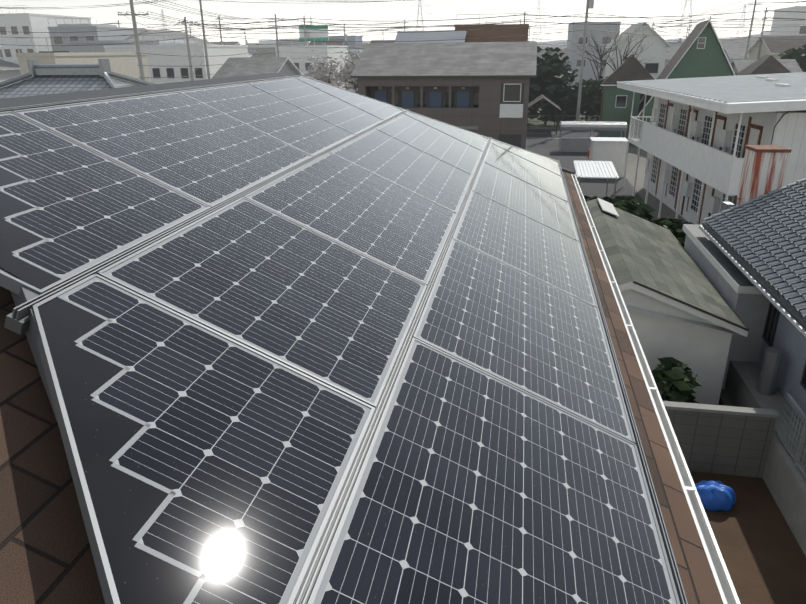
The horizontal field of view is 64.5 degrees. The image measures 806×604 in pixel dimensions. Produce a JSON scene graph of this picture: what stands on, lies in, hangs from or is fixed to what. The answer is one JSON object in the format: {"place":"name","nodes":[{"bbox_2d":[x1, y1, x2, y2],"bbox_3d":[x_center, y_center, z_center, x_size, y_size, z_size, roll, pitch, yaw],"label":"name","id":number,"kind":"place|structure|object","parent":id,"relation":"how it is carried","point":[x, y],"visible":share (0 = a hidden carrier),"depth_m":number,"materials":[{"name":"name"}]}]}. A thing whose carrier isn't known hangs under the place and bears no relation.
{"place":"outdoors","nodes":[
{"label":"outdoors","id":0,"kind":"place"},
{"bbox_2d":[0,59,154,98],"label":"tiled roof","id":1,"kind":"structure","parent":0,"point":[45,79],"depth_m":20.89,"materials":[{"name":"grey tile"}]},
{"bbox_2d":[57,24,116,26],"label":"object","id":2,"kind":"structure","parent":0,"point":[86,25],"depth_m":89.00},
{"bbox_2d":[211,57,302,78],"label":"house roof","id":3,"kind":"structure","parent":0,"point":[247,66],"depth_m":58.17,"materials":[{"name":"tile"}]},
{"bbox_2d":[343,53,360,91],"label":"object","id":4,"kind":"structure","parent":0,"point":[349,58],"depth_m":82.42,"materials":[{"name":"plant"}]},
{"bbox_2d":[0,171,723,603],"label":"house roof","id":5,"kind":"structure","parent":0,"point":[46,555],"depth_m":1.61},
{"bbox_2d":[0,73,574,174],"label":"house ridge cap","id":6,"kind":"object","parent":5,"relation":"on","point":[35,100],"visible":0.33,"depth_m":4.08,"materials":[{"name":"grey metal"}]},
{"bbox_2d":[571,174,727,603],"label":"house fascia","id":7,"kind":"structure","parent":5,"relation":"attached to","point":[692,511],"depth_m":3.01,"materials":[{"name":"white paint"}]},
{"bbox_2d":[572,174,739,603],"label":"house gutter","id":8,"kind":"object","parent":7,"relation":"attached to","point":[727,586],"visible":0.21,"depth_m":3.09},
{"bbox_2d":[0,0,804,45],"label":"power lines","id":9,"kind":"object","parent":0,"point":[154,1],"depth_m":62.44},
{"bbox_2d":[0,10,805,54],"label":"street wires","id":10,"kind":"object","parent":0,"point":[490,23],"visible":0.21,"depth_m":96.33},
{"bbox_2d":[0,0,805,44],"label":"sky","id":11,"kind":"structure","parent":0,"point":[391,11],"materials":[{"name":"white"}]},
{"bbox_2d":[411,0,431,29],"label":"transmission tower","id":12,"kind":"structure","parent":0,"point":[417,24],"depth_m":508.94,"materials":[{"name":"metal"}]},
{"bbox_2d":[118,0,805,77],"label":"wires","id":13,"kind":"object","parent":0,"point":[197,24],"visible":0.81,"depth_m":70.23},
{"bbox_2d":[532,0,546,40],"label":"transmission tower","id":14,"kind":"structure","parent":0,"point":[536,19],"depth_m":587.59,"materials":[{"name":"metal"}]},
{"bbox_2d":[526,105,652,212],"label":"ground","id":15,"kind":"structure","parent":0,"point":[538,142],"depth_m":48.70,"materials":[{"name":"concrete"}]},
{"bbox_2d":[179,17,193,80],"bbox_3d":[-20.206,-21.586,61.110,0.348,10.500,1.389,7,23,19],"label":"utility pole","id":16,"kind":"object","parent":15,"relation":"on","point":[189,57],"visible":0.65,"depth_m":60.19,"materials":[{"name":"concrete"}]},
{"bbox_2d":[199,1,210,78],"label":"utility pole","id":17,"kind":"object","parent":15,"relation":"on","point":[205,45],"depth_m":65.44,"materials":[{"name":"concrete"}]},
{"bbox_2d":[528,80,540,118],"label":"tree","id":18,"kind":"object","parent":15,"relation":"on","point":[534,109],"visible":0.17,"depth_m":66.11,"materials":[{"name":"green plant"}]},
{"bbox_2d":[528,94,561,134],"bbox_3d":[13.140,-17.830,60.553,3.400,3.300,5.200,3,22,10],"label":"carport","id":19,"kind":"object","parent":15,"relation":"on","point":[536,100],"visible":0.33,"depth_m":59.25,"materials":[{"name":"grey metal"}]},
{"bbox_2d":[529,46,578,123],"bbox_3d":[14.744,-22.391,66.091,6.599,7.721,6.787,3,22,10],"label":"evergreen tree","id":20,"kind":"object","parent":15,"relation":"on","point":[551,70],"visible":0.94,"depth_m":64.31,"materials":[{"name":"green plant"}]},
{"bbox_2d":[538,83,577,125],"bbox_3d":[15.885,-19.935,64.644,4.430,4.186,4.400,3,22,10],"label":"tree","id":21,"kind":"object","parent":15,"relation":"on","point":[566,94],"visible":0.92,"depth_m":63.73,"materials":[{"name":"green plant"}]},
{"bbox_2d":[527,115,599,126],"bbox_3d":[25.320,-17.482,62.224,28.050,1.200,0.050,3,22,10],"label":"lot fence","id":22,"kind":"object","parent":15,"relation":"on","point":[541,121],"visible":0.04,"depth_m":64.13,"materials":[{"name":"metal"}]},
{"bbox_2d":[576,0,593,120],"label":"utility pole","id":23,"kind":"object","parent":15,"relation":"on","point":[589,4],"depth_m":59.73,"materials":[{"name":"concrete"}]},
{"bbox_2d":[571,74,606,120],"bbox_3d":[18.817,-20.363,64.454,5.037,5.078,5.412,-5,22,-12],"label":"evergreen tree","id":24,"kind":"object","parent":15,"relation":"on","point":[591,95],"visible":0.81,"depth_m":62.98,"materials":[{"name":"green plant"}]},
{"bbox_2d":[565,15,620,85],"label":"building","id":25,"kind":"structure","parent":15,"relation":"on","point":[573,51],"depth_m":106.05,"materials":[{"name":"concrete"}]},
{"bbox_2d":[559,121,626,152],"bbox_3d":[14.440,-12.668,48.853,4.800,2.250,2.000,3,22,10],"label":"bike shelter","id":26,"kind":"object","parent":15,"relation":"on","point":[574,144],"visible":0.73,"depth_m":48.28,"materials":[{"name":"grey metal"}]},
{"bbox_2d":[594,94,603,120],"bbox_3d":[21.116,-19.300,63.391,4.209,3.826,4.076,3,22,10],"label":"shrub","id":27,"kind":"object","parent":15,"relation":"on","point":[597,110],"visible":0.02,"depth_m":63.74,"materials":[{"name":"green plant"}]},
{"bbox_2d":[575,25,626,114],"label":"bare tree","id":28,"kind":"object","parent":15,"relation":"on","point":[600,59],"visible":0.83,"depth_m":74.06,"materials":[{"name":"brown plant"}]},
{"bbox_2d":[597,20,655,70],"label":"bare tree","id":29,"kind":"object","parent":15,"relation":"on","point":[625,58],"visible":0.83,"depth_m":66.66,"materials":[{"name":"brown plant"}]},
{"bbox_2d":[744,0,762,59],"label":"utility pole","id":30,"kind":"object","parent":15,"relation":"on","point":[749,36],"visible":0.65,"depth_m":74.91,"materials":[{"name":"concrete"}]},
{"bbox_2d":[589,137,627,176],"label":"storage shed","id":31,"kind":"structure","parent":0,"point":[613,149],"depth_m":38.80,"materials":[{"name":"white metal"}]},
{"bbox_2d":[605,22,670,79],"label":"house","id":32,"kind":"structure","parent":0,"point":[654,54],"depth_m":72.72,"materials":[{"name":"paint"}]},
{"bbox_2d":[547,138,733,405],"bbox_3d":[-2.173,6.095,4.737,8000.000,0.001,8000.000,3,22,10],"label":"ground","id":33,"kind":"structure","parent":0,"point":[653,202],"depth_m":36.36,"materials":[{"name":"grey concrete"}]},
{"bbox_2d":[0,5,91,64],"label":"white building","id":34,"kind":"structure","parent":33,"relation":"on","point":[15,24],"depth_m":92.28,"materials":[{"name":"paint"}]},
{"bbox_2d":[15,37,150,84],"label":"beige building","id":35,"kind":"structure","parent":33,"relation":"on","point":[124,63],"depth_m":49.17,"materials":[{"name":"paint"}]},
{"bbox_2d":[47,18,145,50],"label":"concrete building","id":36,"kind":"structure","parent":33,"relation":"on","point":[84,33],"depth_m":86.29,"materials":[{"name":"grey concrete"}]},
{"bbox_2d":[117,0,148,80],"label":"utility pole","id":37,"kind":"object","parent":33,"relation":"on","point":[138,52],"visible":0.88,"depth_m":37.99,"materials":[{"name":"concrete"}]},
{"bbox_2d":[103,34,247,83],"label":"long white building","id":38,"kind":"structure","parent":33,"relation":"on","point":[174,74],"depth_m":70.90,"materials":[{"name":"paint"}]},
{"bbox_2d":[215,16,222,44],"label":"utility pole","id":39,"kind":"object","parent":33,"relation":"on","point":[219,25],"visible":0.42,"depth_m":94.96,"materials":[{"name":"concrete"}]},
{"bbox_2d":[268,14,283,56],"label":"utility pole","id":40,"kind":"object","parent":33,"relation":"on","point":[277,45],"visible":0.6,"depth_m":78.89,"materials":[{"name":"concrete"}]},
{"bbox_2d":[302,15,308,45],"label":"utility pole","id":41,"kind":"object","parent":33,"relation":"on","point":[306,35],"visible":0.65,"depth_m":97.65,"materials":[{"name":"concrete"}]},
{"bbox_2d":[275,38,347,88],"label":"building","id":42,"kind":"structure","parent":33,"relation":"on","point":[322,50],"depth_m":95.84,"materials":[{"name":"white paint"}]},
{"bbox_2d":[298,25,328,45],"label":"green white roof sign","id":43,"kind":"object","parent":42,"relation":"on","point":[321,35],"visible":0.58,"depth_m":97.98,"materials":[{"name":"metal"}]},
{"bbox_2d":[299,50,346,85],"bbox_3d":[-5.812,-15.348,48.990,3.519,7.518,3.444,3,22,10],"label":"blossoming tree","id":44,"kind":"object","parent":33,"relation":"on","point":[323,75],"visible":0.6,"depth_m":47.91,"materials":[{"name":"white plant"}]},
{"bbox_2d":[344,23,346,45],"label":"utility pole","id":45,"kind":"object","parent":33,"relation":"on","point":[345,36],"visible":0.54,"depth_m":132.98,"materials":[{"name":"concrete"}]},
{"bbox_2d":[330,47,361,92],"bbox_3d":[-3.095,-14.581,46.701,4.758,7.722,3.933,3,22,10],"label":"blossoming tree","id":46,"kind":"object","parent":33,"relation":"on","point":[345,77],"visible":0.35,"depth_m":45.40,"materials":[{"name":"white plant"}]},
{"bbox_2d":[0,29,749,87],"bbox_3d":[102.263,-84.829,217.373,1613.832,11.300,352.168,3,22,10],"label":"town houses","id":47,"kind":"structure","parent":33,"relation":"on","point":[9,70],"depth_m":101.18,"materials":[{"name":"grey stone"}]},
{"bbox_2d":[394,31,466,42],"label":"building","id":48,"kind":"structure","parent":33,"relation":"on","point":[426,36],"depth_m":65.71,"materials":[{"name":"white paint"}]},
{"bbox_2d":[350,41,536,149],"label":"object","id":49,"kind":"structure","parent":33,"relation":"on","point":[481,88],"depth_m":39.69,"materials":[{"name":"brown paint"}]},
{"bbox_2d":[454,13,528,41],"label":"building","id":50,"kind":"structure","parent":33,"relation":"on","point":[487,33],"depth_m":65.96,"materials":[{"name":"tile"}]},
{"bbox_2d":[539,46,566,48],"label":"long building","id":51,"kind":"structure","parent":33,"relation":"on","point":[559,47],"depth_m":149.54,"materials":[{"name":"white paint"}]},
{"bbox_2d":[584,196,602,201],"bbox_3d":[6.478,-2.570,23.191,2.820,2.450,2.850,3,22,10],"label":"hedge by shed","id":52,"kind":"object","parent":33,"relation":"on","point":[587,198],"depth_m":23.19,"materials":[{"name":"green plant"}]},
{"bbox_2d":[573,160,618,197],"bbox_3d":[8.507,-4.818,28.628,1.716,2.587,2.793,3,22,10],"label":"corrugated canopy","id":53,"kind":"object","parent":33,"relation":"on","point":[595,169],"visible":0.92,"depth_m":28.03,"materials":[{"name":"white metal"}]},
{"bbox_2d":[602,196,655,222],"bbox_3d":[8.005,-2.669,23.550,2.737,2.344,2.776,3,22,10],"label":"hedge by shed","id":54,"kind":"object","parent":33,"relation":"on","point":[635,206],"visible":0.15,"depth_m":22.84,"materials":[{"name":"green plant"}]},
{"bbox_2d":[652,218,692,247],"bbox_3d":[9.127,-1.840,21.868,2.122,2.012,2.147,3,22,10],"label":"hedge by shed","id":55,"kind":"object","parent":33,"relation":"on","point":[674,226],"visible":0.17,"depth_m":21.53,"materials":[{"name":"green plant"}]},
{"bbox_2d":[598,19,790,146],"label":"green house","id":56,"kind":"structure","parent":33,"relation":"on","point":[700,52],"depth_m":50.22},
{"bbox_2d":[617,72,805,224],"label":"white apartment","id":57,"kind":"structure","parent":33,"relation":"on","point":[697,134],"depth_m":25.96,"materials":[{"name":"white paint"}]},
{"bbox_2d":[682,224,769,388],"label":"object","id":58,"kind":"object","parent":33,"relation":"on","point":[746,299],"visible":0.27,"depth_m":14.42,"materials":[{"name":"white paint"}]},
{"bbox_2d":[719,38,758,52],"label":"building","id":59,"kind":"structure","parent":33,"relation":"on","point":[732,44],"depth_m":112.17,"materials":[{"name":"white paint"}]},
{"bbox_2d":[698,178,805,422],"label":"neighboring house","id":60,"kind":"structure","parent":33,"relation":"on","point":[759,242],"depth_m":13.71,"materials":[{"name":"tile"}]},
{"bbox_2d":[756,7,768,58],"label":"utility pole","id":61,"kind":"object","parent":33,"relation":"on","point":[765,12],"visible":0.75,"depth_m":89.68,"materials":[{"name":"concrete"}]},
{"bbox_2d":[724,360,805,555],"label":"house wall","id":62,"kind":"structure","parent":33,"relation":"on","point":[784,476],"depth_m":11.23,"materials":[{"name":"paint"}]},
{"bbox_2d":[757,347,783,395],"bbox_3d":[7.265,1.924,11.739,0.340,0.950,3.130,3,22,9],"label":"water heater","id":63,"kind":"object","parent":62,"relation":"on","point":[770,369],"visible":1,"depth_m":12.92,"materials":[{"name":"grey plastic"}]},
{"bbox_2d":[748,35,805,59],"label":"house","id":64,"kind":"structure","parent":33,"relation":"on","point":[774,48],"depth_m":87.72,"materials":[{"name":"white paint"}]},
{"bbox_2d":[778,44,805,71],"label":"tree","id":65,"kind":"object","parent":33,"relation":"on","point":[798,54],"visible":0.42,"depth_m":68.49,"materials":[{"name":"green plant"}]},
{"bbox_2d":[529,30,770,44],"bbox_3d":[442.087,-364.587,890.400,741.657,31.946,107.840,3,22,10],"label":"hills","id":66,"kind":"structure","parent":0,"point":[560,41],"depth_m":890.78,"materials":[{"name":"grey plant"}]},
{"bbox_2d":[673,0,691,41],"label":"transmission tower","id":67,"kind":"structure","parent":0,"point":[690,2],"depth_m":437.50,"materials":[{"name":"metal"}]},
{"bbox_2d":[733,4,749,37],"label":"transmission tower","id":68,"kind":"structure","parent":0,"point":[743,20],"depth_m":683.45,"materials":[{"name":"metal"}]},
{"bbox_2d":[690,398,805,603],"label":"yard dirt","id":69,"kind":"structure","parent":0,"point":[763,556],"depth_m":10.14,"materials":[{"name":"brown soil"}]},
{"bbox_2d":[586,198,749,404],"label":"shed","id":70,"kind":"structure","parent":69,"relation":"on","point":[678,307],"depth_m":13.44,"materials":[{"name":"white paint"}]},
{"bbox_2d":[651,357,701,403],"bbox_3d":[5.258,1.987,12.452,1.264,1.860,1.240,3,22,10],"label":"yard plant","id":71,"kind":"object","parent":69,"relation":"on","point":[678,378],"visible":0.54,"depth_m":12.06,"materials":[{"name":"green plant"}]},
{"bbox_2d":[695,480,735,511],"bbox_3d":[5.361,3.315,11.007,0.736,0.473,0.506,3,22,10],"label":"blue tarp bundle","id":72,"kind":"object","parent":69,"relation":"on","point":[716,495],"visible":0.77,"depth_m":10.85,"materials":[{"name":"blue plastic"}]},
{"bbox_2d":[663,401,778,477],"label":"block wall","id":73,"kind":"structure","parent":69,"relation":"on","point":[726,440],"depth_m":11.59,"materials":[{"name":"concrete"}]},
{"bbox_2d":[720,145,791,211],"bbox_3d":[9.437,-3.031,17.317,1.270,2.300,0.840,1,22,5],"label":"shed","id":74,"kind":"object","parent":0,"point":[763,169],"visible":0.48,"depth_m":16.84,"materials":[{"name":"metal"}]},
{"bbox_2d":[730,59,802,72],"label":"house","id":75,"kind":"structure","parent":0,"point":[790,65],"depth_m":62.89,"materials":[{"name":"grey stone"}]},
{"bbox_2d":[770,5,805,35],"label":"building","id":76,"kind":"structure","parent":0,"point":[778,28],"depth_m":96.73,"materials":[{"name":"white paint"}]},
{"bbox_3d":[-1.723,2.595,6.187,5.620,5.440,10.370,3,22,10],"label":"house","id":77,"kind":"object","parent":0,"visible":0},
{"bbox_2d":[0,75,687,603],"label":"solar panel rails","id":78,"kind":"object","parent":77,"relation":"on","point":[20,319],"visible":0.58,"depth_m":2.14,"materials":[{"name":"silver metal"}]},
{"bbox_2d":[0,76,679,603],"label":"solar panel frames","id":79,"kind":"structure","parent":78,"relation":"on","point":[86,504],"depth_m":2.06,"materials":[{"name":"silver metal"}]},
{"bbox_2d":[0,77,675,603],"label":"solar panels","id":80,"kind":"object","parent":79,"relation":"in","point":[214,465],"visible":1,"depth_m":2.20,"materials":[{"name":"glass"}]}
]}

